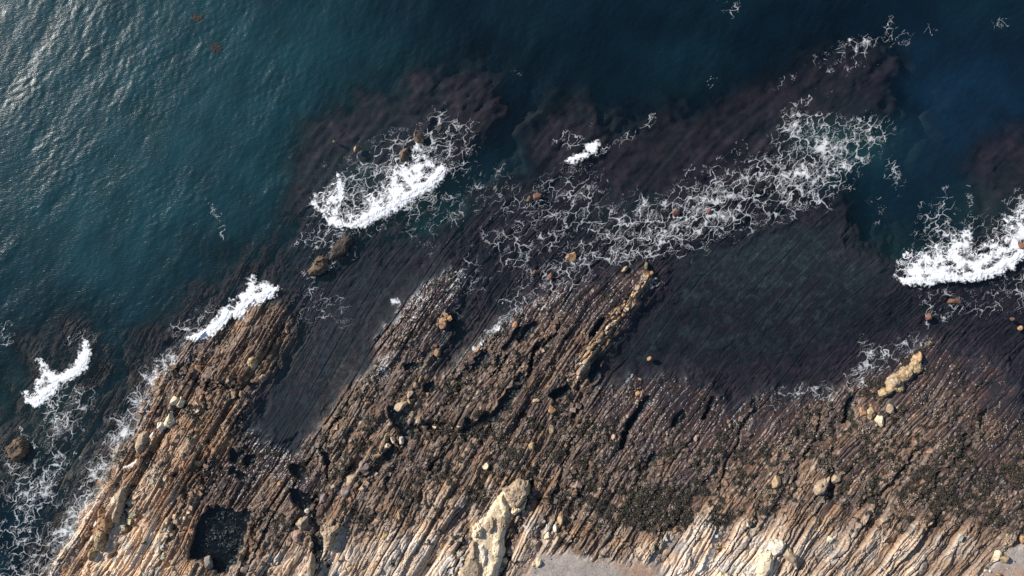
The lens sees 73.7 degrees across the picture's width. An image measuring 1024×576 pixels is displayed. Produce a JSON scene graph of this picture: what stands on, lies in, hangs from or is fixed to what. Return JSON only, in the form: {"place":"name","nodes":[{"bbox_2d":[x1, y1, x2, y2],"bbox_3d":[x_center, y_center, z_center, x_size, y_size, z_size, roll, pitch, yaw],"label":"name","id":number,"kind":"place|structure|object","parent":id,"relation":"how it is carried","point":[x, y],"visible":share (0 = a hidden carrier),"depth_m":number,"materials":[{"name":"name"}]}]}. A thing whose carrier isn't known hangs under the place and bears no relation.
{"place":"outdoors","nodes":[
{"label":"outdoors","id":0,"kind":"place"},
{"bbox_2d":[39,292,300,575],"bbox_3d":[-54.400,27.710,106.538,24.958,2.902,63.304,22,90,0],"label":"rock platform","id":1,"kind":"object","parent":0,"point":[149,519],"visible":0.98,"depth_m":106.56,"materials":[{"name":"brown stone"}]},
{"bbox_2d":[84,530,91,537],"bbox_3d":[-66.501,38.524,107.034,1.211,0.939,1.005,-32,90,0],"label":"boulder","id":2,"kind":"object","parent":1,"relation":"on","point":[88,533],"visible":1,"depth_m":106.78,"materials":[{"name":"brown stone"}]},
{"bbox_2d":[88,485,127,560],"bbox_3d":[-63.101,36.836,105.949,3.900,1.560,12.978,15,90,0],"label":"rock outcrop","id":3,"kind":"object","parent":1,"relation":"on","point":[105,524],"visible":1,"depth_m":105.75,"materials":[{"name":"beige stone"}]},
{"bbox_2d":[123,458,137,469],"bbox_3d":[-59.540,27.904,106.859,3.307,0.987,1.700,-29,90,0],"label":"rock outcrop","id":4,"kind":"object","parent":1,"relation":"on","point":[130,466],"visible":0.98,"depth_m":106.50,"materials":[{"name":"white stone"}]},
{"bbox_2d":[135,431,149,453],"bbox_3d":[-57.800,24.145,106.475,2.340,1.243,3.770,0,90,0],"label":"rock outcrop","id":5,"kind":"object","parent":1,"relation":"on","point":[143,438],"visible":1,"depth_m":106.22,"materials":[{"name":"beige stone"}]},
{"bbox_2d":[157,410,175,431],"bbox_3d":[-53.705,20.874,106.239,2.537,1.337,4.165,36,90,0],"label":"rock outcrop","id":6,"kind":"object","parent":1,"relation":"on","point":[169,421],"visible":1,"depth_m":105.98,"materials":[{"name":"beige stone"}]},
{"bbox_2d":[170,396,178,405],"bbox_3d":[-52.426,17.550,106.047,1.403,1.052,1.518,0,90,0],"label":"boulder","id":7,"kind":"object","parent":1,"relation":"on","point":[174,400],"visible":1,"depth_m":105.79,"materials":[{"name":"beige stone"}]},
{"bbox_2d":[176,396,185,407],"bbox_3d":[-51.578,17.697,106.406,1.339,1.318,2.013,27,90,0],"label":"boulder","id":8,"kind":"object","parent":1,"relation":"on","point":[181,402],"visible":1,"depth_m":106.04,"materials":[{"name":"grey stone"}]},
{"bbox_2d":[195,365,201,371],"bbox_3d":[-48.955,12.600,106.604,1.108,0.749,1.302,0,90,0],"label":"boulder","id":9,"kind":"object","parent":1,"relation":"on","point":[198,368],"visible":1,"depth_m":106.36,"materials":[{"name":"brown stone"}]},
{"bbox_2d":[204,555,213,569],"bbox_3d":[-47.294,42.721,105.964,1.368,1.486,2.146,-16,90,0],"label":"boulder","id":10,"kind":"object","parent":1,"relation":"on","point":[208,562],"visible":1,"depth_m":105.75,"materials":[{"name":"grey stone"}]},
{"bbox_2d":[231,391,236,398],"bbox_3d":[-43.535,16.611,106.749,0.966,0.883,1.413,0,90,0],"label":"boulder","id":11,"kind":"object","parent":1,"relation":"on","point":[233,394],"visible":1,"depth_m":106.44,"materials":[{"name":"brown stone"}]},
{"bbox_2d":[246,356,258,370],"bbox_3d":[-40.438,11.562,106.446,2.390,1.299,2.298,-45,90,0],"label":"rock outcrop","id":12,"kind":"object","parent":1,"relation":"on","point":[252,362],"visible":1,"depth_m":106.15,"materials":[{"name":"beige stone"}]},
{"bbox_2d":[258,373,267,381],"bbox_3d":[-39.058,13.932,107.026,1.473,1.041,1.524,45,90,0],"label":"boulder","id":13,"kind":"object","parent":1,"relation":"on","point":[261,378],"visible":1,"depth_m":106.72,"materials":[{"name":"grey stone"}]},
{"bbox_2d":[54,296,1023,575],"bbox_3d":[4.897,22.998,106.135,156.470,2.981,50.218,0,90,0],"label":"shingle","id":14,"kind":"object","parent":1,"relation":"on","point":[886,442],"visible":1,"depth_m":106.12,"materials":[{"name":"brown stone"}]},
{"bbox_2d":[0,0,1023,575],"bbox_3d":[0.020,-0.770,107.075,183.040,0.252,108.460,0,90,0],"label":"sea","id":15,"kind":"structure","parent":0,"point":[146,148],"depth_m":107.07,"materials":[{"name":"liquid"}]},
{"bbox_2d":[4,436,32,462],"bbox_3d":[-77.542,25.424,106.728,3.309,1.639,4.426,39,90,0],"label":"rock outcrop","id":16,"kind":"object","parent":15,"relation":"in","point":[17,450],"visible":1,"depth_m":106.33,"materials":[{"name":"brown stone"}]},
{"bbox_2d":[24,339,91,407],"bbox_3d":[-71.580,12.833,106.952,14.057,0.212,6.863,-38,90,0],"label":"breaking wave","id":17,"kind":"object","parent":15,"relation":"on","point":[70,374],"visible":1,"depth_m":106.97,"materials":[{"name":"liquid"}]},
{"bbox_2d":[3,322,198,575],"bbox_3d":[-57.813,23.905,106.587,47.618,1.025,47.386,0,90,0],"label":"sea foam","id":18,"kind":"object","parent":15,"relation":"on","point":[124,432],"visible":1,"depth_m":107.01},
{"bbox_2d":[191,13,201,21],"bbox_3d":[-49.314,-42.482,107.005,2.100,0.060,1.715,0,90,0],"label":"kelp patch","id":19,"kind":"object","parent":15,"relation":"on","point":[197,17],"visible":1,"depth_m":106.99,"materials":[{"name":"brown plant"}]},
{"bbox_2d":[210,43,223,51],"bbox_3d":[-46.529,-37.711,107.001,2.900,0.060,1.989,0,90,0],"label":"kelp patch","id":20,"kind":"object","parent":15,"relation":"on","point":[215,46],"visible":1,"depth_m":107.00,"materials":[{"name":"brown plant"}]},
{"bbox_2d":[186,274,278,341],"bbox_3d":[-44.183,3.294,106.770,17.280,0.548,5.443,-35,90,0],"label":"breaking wave","id":21,"kind":"object","parent":15,"relation":"on","point":[247,299],"visible":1,"depth_m":106.97,"materials":[{"name":"liquid"}]},
{"bbox_2d":[308,255,330,275],"bbox_3d":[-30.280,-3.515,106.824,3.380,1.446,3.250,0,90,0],"label":"rock outcrop","id":22,"kind":"object","parent":15,"relation":"in","point":[320,265],"visible":1,"depth_m":106.58,"materials":[{"name":"brown stone"}]},
{"bbox_2d":[329,234,354,261],"bbox_3d":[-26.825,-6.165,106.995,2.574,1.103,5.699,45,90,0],"label":"rock outcrop","id":23,"kind":"object","parent":15,"relation":"in","point":[340,248],"visible":1,"depth_m":106.71,"materials":[{"name":"stone"}]},
{"bbox_2d":[311,143,446,229],"bbox_3d":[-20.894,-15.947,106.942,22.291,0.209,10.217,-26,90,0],"label":"breaking wave","id":24,"kind":"object","parent":15,"relation":"on","point":[377,212],"visible":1,"depth_m":106.96,"materials":[{"name":"liquid"}]},
{"bbox_2d":[319,112,457,297],"bbox_3d":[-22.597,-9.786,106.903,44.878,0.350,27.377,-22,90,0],"label":"sea foam","id":25,"kind":"object","parent":15,"relation":"on","point":[386,174],"visible":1,"depth_m":107.01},
{"bbox_2d":[413,130,424,143],"bbox_3d":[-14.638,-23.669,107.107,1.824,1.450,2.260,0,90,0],"label":"boulder","id":26,"kind":"object","parent":15,"relation":"in","point":[418,136],"visible":1,"depth_m":106.76,"materials":[{"name":"stone"}]},
{"bbox_2d":[436,124,443,131],"bbox_3d":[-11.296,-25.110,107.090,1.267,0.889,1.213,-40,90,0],"label":"boulder","id":27,"kind":"object","parent":15,"relation":"in","point":[439,127],"visible":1,"depth_m":106.79,"materials":[{"name":"stone"}]},
{"bbox_2d":[526,196,532,202],"bbox_3d":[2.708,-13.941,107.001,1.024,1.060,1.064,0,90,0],"label":"boulder","id":28,"kind":"object","parent":15,"relation":"in","point":[529,199],"visible":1,"depth_m":106.74,"materials":[{"name":"brown stone"}]},
{"bbox_2d":[533,193,541,199],"bbox_3d":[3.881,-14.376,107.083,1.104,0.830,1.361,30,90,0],"label":"boulder","id":29,"kind":"object","parent":15,"relation":"in","point":[536,196],"visible":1,"depth_m":106.82,"materials":[{"name":"brown stone"}]},
{"bbox_2d":[547,273,552,279],"bbox_3d":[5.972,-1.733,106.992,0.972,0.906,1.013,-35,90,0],"label":"boulder","id":30,"kind":"object","parent":15,"relation":"in","point":[550,276],"visible":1,"depth_m":106.83,"materials":[{"name":"brown stone"}]},
{"bbox_2d":[566,252,575,262],"bbox_3d":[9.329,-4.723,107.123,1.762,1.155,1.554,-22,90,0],"label":"boulder","id":31,"kind":"object","parent":15,"relation":"in","point":[571,257],"visible":1,"depth_m":106.69,"materials":[{"name":"beige stone"}]},
{"bbox_2d":[565,152,589,163],"bbox_3d":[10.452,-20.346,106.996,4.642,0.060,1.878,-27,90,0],"label":"breaking wave","id":32,"kind":"object","parent":15,"relation":"on","point":[577,157],"visible":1,"depth_m":106.98,"materials":[{"name":"liquid"}]},
{"bbox_2d":[585,140,599,153],"bbox_3d":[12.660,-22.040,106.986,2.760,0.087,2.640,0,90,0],"label":"breaking wave","id":33,"kind":"object","parent":15,"relation":"on","point":[592,148],"visible":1,"depth_m":106.97,"materials":[{"name":"liquid"}]},
{"bbox_2d":[378,113,893,373],"bbox_3d":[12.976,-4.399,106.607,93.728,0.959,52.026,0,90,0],"label":"sea foam","id":34,"kind":"object","parent":15,"relation":"on","point":[820,149],"visible":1,"depth_m":107.01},
{"bbox_2d":[672,210,679,217],"bbox_3d":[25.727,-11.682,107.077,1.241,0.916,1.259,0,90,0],"label":"boulder","id":35,"kind":"object","parent":15,"relation":"in","point":[675,213],"visible":1,"depth_m":106.82,"materials":[{"name":"brown stone"}]},
{"bbox_2d":[856,349,888,384],"bbox_3d":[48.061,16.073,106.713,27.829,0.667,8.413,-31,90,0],"label":"sea foam","id":36,"kind":"object","parent":15,"relation":"on","point":[871,366],"visible":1,"depth_m":107.01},
{"bbox_2d":[925,313,931,320],"bbox_3d":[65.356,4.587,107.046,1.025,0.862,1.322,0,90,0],"label":"boulder","id":37,"kind":"object","parent":15,"relation":"in","point":[928,316],"visible":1,"depth_m":106.92,"materials":[{"name":"brown stone"}]},
{"bbox_2d":[947,298,961,304],"bbox_3d":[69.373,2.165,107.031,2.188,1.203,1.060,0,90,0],"label":"boulder","id":38,"kind":"object","parent":15,"relation":"in","point":[950,301],"visible":1,"depth_m":106.68,"materials":[{"name":"brown stone"}]},
{"bbox_2d":[895,172,1021,343],"bbox_3d":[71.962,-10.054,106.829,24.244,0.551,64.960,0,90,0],"label":"sea foam","id":39,"kind":"object","parent":15,"relation":"on","point":[959,249],"visible":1,"depth_m":107.02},
{"bbox_2d":[894,201,1023,286],"bbox_3d":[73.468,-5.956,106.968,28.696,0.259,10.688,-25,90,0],"label":"breaking wave","id":40,"kind":"object","parent":15,"relation":"on","point":[940,273],"visible":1,"depth_m":106.95,"materials":[{"name":"liquid"}]},
{"bbox_2d":[1018,241,1023,249],"bbox_3d":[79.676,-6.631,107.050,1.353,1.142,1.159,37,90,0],"label":"boulder","id":41,"kind":"object","parent":15,"relation":"in","point":[1021,245],"visible":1,"depth_m":106.76,"materials":[{"name":"brown stone"}]},
{"bbox_2d":[0,209,1023,575],"bbox_3d":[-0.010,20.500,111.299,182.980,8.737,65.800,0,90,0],"label":"seabed","id":42,"kind":"structure","parent":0,"point":[752,301],"depth_m":107.90,"materials":[{"name":"black stone"}]},
{"bbox_2d":[203,259,1015,575],"bbox_3d":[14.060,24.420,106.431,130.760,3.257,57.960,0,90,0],"label":"rock platform","id":43,"kind":"object","parent":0,"point":[419,551],"visible":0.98,"depth_m":106.43,"materials":[{"name":"stone"}]},
{"bbox_2d":[290,516,307,542],"bbox_3d":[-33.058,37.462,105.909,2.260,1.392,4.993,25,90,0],"label":"rock outcrop","id":44,"kind":"object","parent":43,"relation":"on","point":[301,524],"visible":1,"depth_m":105.77,"materials":[{"name":"beige stone"}]},
{"bbox_2d":[307,552,315,575],"bbox_3d":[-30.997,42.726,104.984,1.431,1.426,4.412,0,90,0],"label":"boulder","id":45,"kind":"object","parent":43,"relation":"on","point":[311,565],"visible":1,"depth_m":104.72,"materials":[{"name":"beige stone"}]},
{"bbox_2d":[309,541,313,548],"bbox_3d":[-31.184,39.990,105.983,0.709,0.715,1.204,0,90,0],"label":"boulder","id":46,"kind":"object","parent":43,"relation":"on","point":[311,543],"visible":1,"depth_m":105.82,"materials":[{"name":"beige stone"}]},
{"bbox_2d":[319,493,326,503],"bbox_3d":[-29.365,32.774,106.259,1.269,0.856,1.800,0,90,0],"label":"boulder","id":47,"kind":"object","parent":43,"relation":"on","point":[323,497],"visible":1,"depth_m":105.95,"materials":[{"name":"grey stone"}]},
{"bbox_2d":[323,524,340,550],"bbox_3d":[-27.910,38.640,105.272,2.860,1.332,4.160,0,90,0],"label":"rock outcrop","id":48,"kind":"object","parent":43,"relation":"on","point":[330,533],"visible":1,"depth_m":104.98,"materials":[{"name":"beige stone"}]},
{"bbox_2d":[340,487,348,497],"bbox_3d":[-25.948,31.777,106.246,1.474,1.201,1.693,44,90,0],"label":"boulder","id":49,"kind":"object","parent":43,"relation":"on","point":[344,492],"visible":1,"depth_m":105.91,"materials":[{"name":"grey stone"}]},
{"bbox_2d":[346,474,353,485],"bbox_3d":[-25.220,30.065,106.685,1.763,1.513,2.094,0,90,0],"label":"boulder","id":50,"kind":"object","parent":43,"relation":"on","point":[350,478],"visible":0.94,"depth_m":106.21,"materials":[{"name":"beige stone"}]},
{"bbox_2d":[359,460,369,472],"bbox_3d":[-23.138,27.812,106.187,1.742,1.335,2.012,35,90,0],"label":"boulder","id":51,"kind":"object","parent":43,"relation":"on","point":[364,468],"visible":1,"depth_m":105.78,"materials":[{"name":"grey stone"}]},
{"bbox_2d":[381,530,387,540],"bbox_3d":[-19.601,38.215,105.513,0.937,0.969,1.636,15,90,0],"label":"boulder","id":52,"kind":"object","parent":43,"relation":"on","point":[384,535],"visible":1,"depth_m":105.20,"materials":[{"name":"beige stone"}]},
{"bbox_2d":[383,432,389,441],"bbox_3d":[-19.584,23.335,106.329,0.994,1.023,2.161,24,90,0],"label":"boulder","id":53,"kind":"object","parent":43,"relation":"on","point":[386,438],"visible":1,"depth_m":105.95,"materials":[{"name":"stone"}]},
{"bbox_2d":[394,401,407,411],"bbox_3d":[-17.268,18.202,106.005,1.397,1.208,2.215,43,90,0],"label":"boulder","id":54,"kind":"object","parent":43,"relation":"on","point":[399,406],"visible":1,"depth_m":105.68,"materials":[{"name":"beige stone"}]},
{"bbox_2d":[399,436,403,443],"bbox_3d":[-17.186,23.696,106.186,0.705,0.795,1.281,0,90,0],"label":"boulder","id":55,"kind":"object","parent":43,"relation":"on","point":[401,439],"visible":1,"depth_m":106.00,"materials":[{"name":"white stone"}]},
{"bbox_2d":[407,390,412,397],"bbox_3d":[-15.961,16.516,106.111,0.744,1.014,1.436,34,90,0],"label":"boulder","id":56,"kind":"object","parent":43,"relation":"on","point":[410,393],"visible":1,"depth_m":105.91,"materials":[{"name":"beige stone"}]},
{"bbox_2d":[408,417,413,424],"bbox_3d":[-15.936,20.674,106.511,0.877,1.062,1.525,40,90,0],"label":"boulder","id":57,"kind":"object","parent":43,"relation":"on","point":[410,419],"visible":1,"depth_m":106.17,"materials":[{"name":"grey stone"}]},
{"bbox_2d":[416,415,420,423],"bbox_3d":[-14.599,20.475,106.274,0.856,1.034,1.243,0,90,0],"label":"boulder","id":58,"kind":"object","parent":43,"relation":"on","point":[418,419],"visible":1,"depth_m":105.98,"materials":[{"name":"beige stone"}]},
{"bbox_2d":[434,348,440,356],"bbox_3d":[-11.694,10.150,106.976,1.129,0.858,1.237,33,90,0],"label":"boulder","id":59,"kind":"object","parent":43,"relation":"on","point":[437,352],"visible":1,"depth_m":106.71,"materials":[{"name":"beige stone"}]},
{"bbox_2d":[439,317,446,328],"bbox_3d":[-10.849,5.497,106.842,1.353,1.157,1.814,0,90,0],"label":"boulder","id":60,"kind":"object","parent":43,"relation":"on","point":[442,322],"visible":1,"depth_m":106.44,"materials":[{"name":"beige stone"}]},
{"bbox_2d":[482,462,488,469],"bbox_3d":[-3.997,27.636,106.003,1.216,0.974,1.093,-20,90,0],"label":"boulder","id":61,"kind":"object","parent":43,"relation":"on","point":[486,466],"visible":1,"depth_m":105.72,"materials":[{"name":"beige stone"}]},
{"bbox_2d":[457,478,530,575],"bbox_3d":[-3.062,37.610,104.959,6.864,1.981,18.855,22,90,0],"label":"rock outcrop","id":62,"kind":"object","parent":43,"relation":"on","point":[485,555],"visible":1,"depth_m":104.87,"materials":[{"name":"beige stone"}]},
{"bbox_2d":[512,322,517,327],"bbox_3d":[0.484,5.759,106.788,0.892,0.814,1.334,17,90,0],"label":"boulder","id":63,"kind":"object","parent":43,"relation":"on","point":[514,324],"visible":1,"depth_m":106.53,"materials":[{"name":"beige stone"}]},
{"bbox_2d":[528,442,534,450],"bbox_3d":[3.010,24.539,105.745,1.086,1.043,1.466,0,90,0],"label":"boulder","id":64,"kind":"object","parent":43,"relation":"on","point":[531,446],"visible":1,"depth_m":105.53,"materials":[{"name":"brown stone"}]},
{"bbox_2d":[50,274,1023,575],"bbox_3d":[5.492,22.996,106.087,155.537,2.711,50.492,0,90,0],"label":"seaweed","id":65,"kind":"object","parent":43,"relation":"on","point":[656,508],"visible":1,"depth_m":105.95,"materials":[{"name":"seaweed"}]},
{"bbox_2d":[536,558,541,567],"bbox_3d":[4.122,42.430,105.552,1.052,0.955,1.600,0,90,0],"label":"boulder","id":66,"kind":"object","parent":43,"relation":"on","point":[538,562],"visible":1,"depth_m":105.25,"materials":[{"name":"beige stone"}]},
{"bbox_2d":[548,405,555,414],"bbox_3d":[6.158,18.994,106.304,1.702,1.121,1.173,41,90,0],"label":"boulder","id":67,"kind":"object","parent":43,"relation":"on","point":[551,410],"visible":1,"depth_m":105.86,"materials":[{"name":"brown stone"}]},
{"bbox_2d":[549,423,555,433],"bbox_3d":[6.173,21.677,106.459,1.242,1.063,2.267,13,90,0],"label":"boulder","id":68,"kind":"object","parent":43,"relation":"on","point":[551,428],"visible":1,"depth_m":106.03,"materials":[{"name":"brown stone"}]},
{"bbox_2d":[91,312,1017,575],"bbox_3d":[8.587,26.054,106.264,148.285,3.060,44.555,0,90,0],"label":"rubble","id":69,"kind":"object","parent":43,"relation":"on","point":[766,496],"visible":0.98,"depth_m":106.08,"materials":[{"name":"brown stone"}]},
{"bbox_2d":[566,271,652,381],"bbox_3d":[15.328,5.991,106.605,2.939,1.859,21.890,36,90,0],"label":"rock ridge","id":70,"kind":"object","parent":43,"relation":"on","point":[610,324],"visible":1,"depth_m":106.34,"materials":[{"name":"orange rock"},{"name":"tan rock"},{"name":"cream rock"}]},
{"bbox_2d":[877,351,922,396],"bbox_3d":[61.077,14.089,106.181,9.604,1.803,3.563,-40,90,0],"label":"rock outcrop","id":71,"kind":"object","parent":43,"relation":"on","point":[898,379],"visible":1,"depth_m":105.99,"materials":[{"name":"beige stone"}]},
{"bbox_2d":[273,40,1023,211],"bbox_3d":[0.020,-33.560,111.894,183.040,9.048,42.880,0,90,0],"label":"seabed","id":72,"kind":"structure","parent":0,"point":[846,86],"depth_m":107.95,"materials":[{"name":"black stone"}]},
{"bbox_2d":[399,148,409,164],"bbox_3d":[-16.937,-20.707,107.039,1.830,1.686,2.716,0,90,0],"label":"boulder","id":73,"kind":"object","parent":72,"relation":"on","point":[404,155],"visible":1,"depth_m":106.86,"materials":[{"name":"brown stone"}]},
{"bbox_2d":[519,544,1023,575],"bbox_3d":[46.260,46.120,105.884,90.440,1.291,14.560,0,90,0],"label":"beach sand","id":74,"kind":"structure","parent":0,"point":[559,565],"depth_m":105.61,"materials":[{"name":"grey sand"}]},
{"bbox_2d":[533,547,1023,575],"bbox_3d":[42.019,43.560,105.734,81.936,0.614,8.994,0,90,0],"label":"pebbles","id":75,"kind":"object","parent":74,"relation":"on","point":[654,568],"visible":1,"depth_m":105.59,"materials":[{"name":"grey stone"}]},
{"bbox_2d":[539,374,1023,575],"bbox_3d":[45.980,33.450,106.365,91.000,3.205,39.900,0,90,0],"label":"rock platform","id":76,"kind":"object","parent":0,"point":[693,552],"visible":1,"depth_m":106.05,"materials":[{"name":"brown stone"}]},
{"bbox_2d":[544,532,550,539],"bbox_3d":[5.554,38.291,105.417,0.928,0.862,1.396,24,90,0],"label":"boulder","id":77,"kind":"object","parent":76,"relation":"on","point":[547,535],"visible":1,"depth_m":105.19,"materials":[{"name":"white stone"}]},
{"bbox_2d":[557,514,562,524],"bbox_3d":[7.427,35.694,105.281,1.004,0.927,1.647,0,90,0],"label":"boulder","id":78,"kind":"object","parent":76,"relation":"on","point":[560,519],"visible":1,"depth_m":105.11,"materials":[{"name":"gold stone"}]},
{"bbox_2d":[576,480,581,487],"bbox_3d":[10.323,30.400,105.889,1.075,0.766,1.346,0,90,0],"label":"boulder","id":79,"kind":"object","parent":76,"relation":"on","point":[578,484],"visible":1,"depth_m":105.65,"materials":[{"name":"stone"}]},
{"bbox_2d":[716,571,748,575],"bbox_3d":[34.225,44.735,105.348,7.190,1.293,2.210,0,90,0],"label":"rock outcrop","id":80,"kind":"object","parent":76,"relation":"on","point":[720,573],"visible":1,"depth_m":105.30,"materials":[{"name":"beige stone"}]},
{"bbox_2d":[754,539,797,575],"bbox_3d":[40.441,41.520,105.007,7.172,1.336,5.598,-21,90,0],"label":"rock outcrop","id":81,"kind":"object","parent":76,"relation":"on","point":[776,547],"visible":1,"depth_m":104.74,"materials":[{"name":"beige stone"}]},
{"bbox_2d":[771,475,780,487],"bbox_3d":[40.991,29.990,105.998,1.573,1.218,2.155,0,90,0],"label":"boulder","id":82,"kind":"object","parent":76,"relation":"on","point":[776,481],"visible":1,"depth_m":105.60,"materials":[{"name":"beige stone"}]},
{"bbox_2d":[813,476,829,495],"bbox_3d":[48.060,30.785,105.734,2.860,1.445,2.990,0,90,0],"label":"boulder","id":83,"kind":"object","parent":76,"relation":"on","point":[820,487],"visible":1,"depth_m":105.40,"materials":[{"name":"beige stone"}]},
{"bbox_2d":[831,474,840,483],"bbox_3d":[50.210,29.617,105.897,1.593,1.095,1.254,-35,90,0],"label":"boulder","id":84,"kind":"object","parent":76,"relation":"on","point":[835,479],"visible":1,"depth_m":105.61,"materials":[{"name":"beige stone"}]},
{"bbox_2d":[859,407,866,416],"bbox_3d":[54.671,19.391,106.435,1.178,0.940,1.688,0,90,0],"label":"boulder","id":85,"kind":"object","parent":76,"relation":"on","point":[862,411],"visible":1,"depth_m":106.16,"materials":[{"name":"brown stone"}]},
{"bbox_2d":[866,407,875,419],"bbox_3d":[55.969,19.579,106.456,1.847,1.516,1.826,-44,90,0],"label":"boulder","id":86,"kind":"object","parent":76,"relation":"on","point":[870,411],"visible":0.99,"depth_m":106.08,"materials":[{"name":"beige stone"}]},
{"bbox_2d":[874,415,883,426],"bbox_3d":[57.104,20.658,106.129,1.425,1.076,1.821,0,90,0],"label":"boulder","id":87,"kind":"object","parent":76,"relation":"on","point":[878,419],"visible":1,"depth_m":105.96,"materials":[{"name":"beige stone"}]},
{"bbox_2d":[886,404,893,413],"bbox_3d":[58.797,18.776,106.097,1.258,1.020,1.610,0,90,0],"label":"boulder","id":88,"kind":"object","parent":76,"relation":"on","point":[889,408],"visible":1,"depth_m":105.86,"materials":[{"name":"beige stone"}]},
{"bbox_2d":[990,550,1001,561],"bbox_3d":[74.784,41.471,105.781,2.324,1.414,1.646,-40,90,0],"label":"boulder","id":89,"kind":"object","parent":76,"relation":"on","point":[997,555],"visible":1,"depth_m":105.36,"materials":[{"name":"beige stone"}]},
{"bbox_2d":[999,554,1008,562],"bbox_3d":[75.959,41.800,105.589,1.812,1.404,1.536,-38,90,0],"label":"boulder","id":90,"kind":"object","parent":76,"relation":"on","point":[1003,558],"visible":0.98,"depth_m":105.19,"materials":[{"name":"beige stone"}]},
{"bbox_2d":[1018,535,1023,543],"bbox_3d":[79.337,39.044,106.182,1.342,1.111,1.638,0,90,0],"label":"boulder","id":91,"kind":"object","parent":76,"relation":"on","point":[1021,540],"visible":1,"depth_m":105.92,"materials":[{"name":"stone"}]}
]}

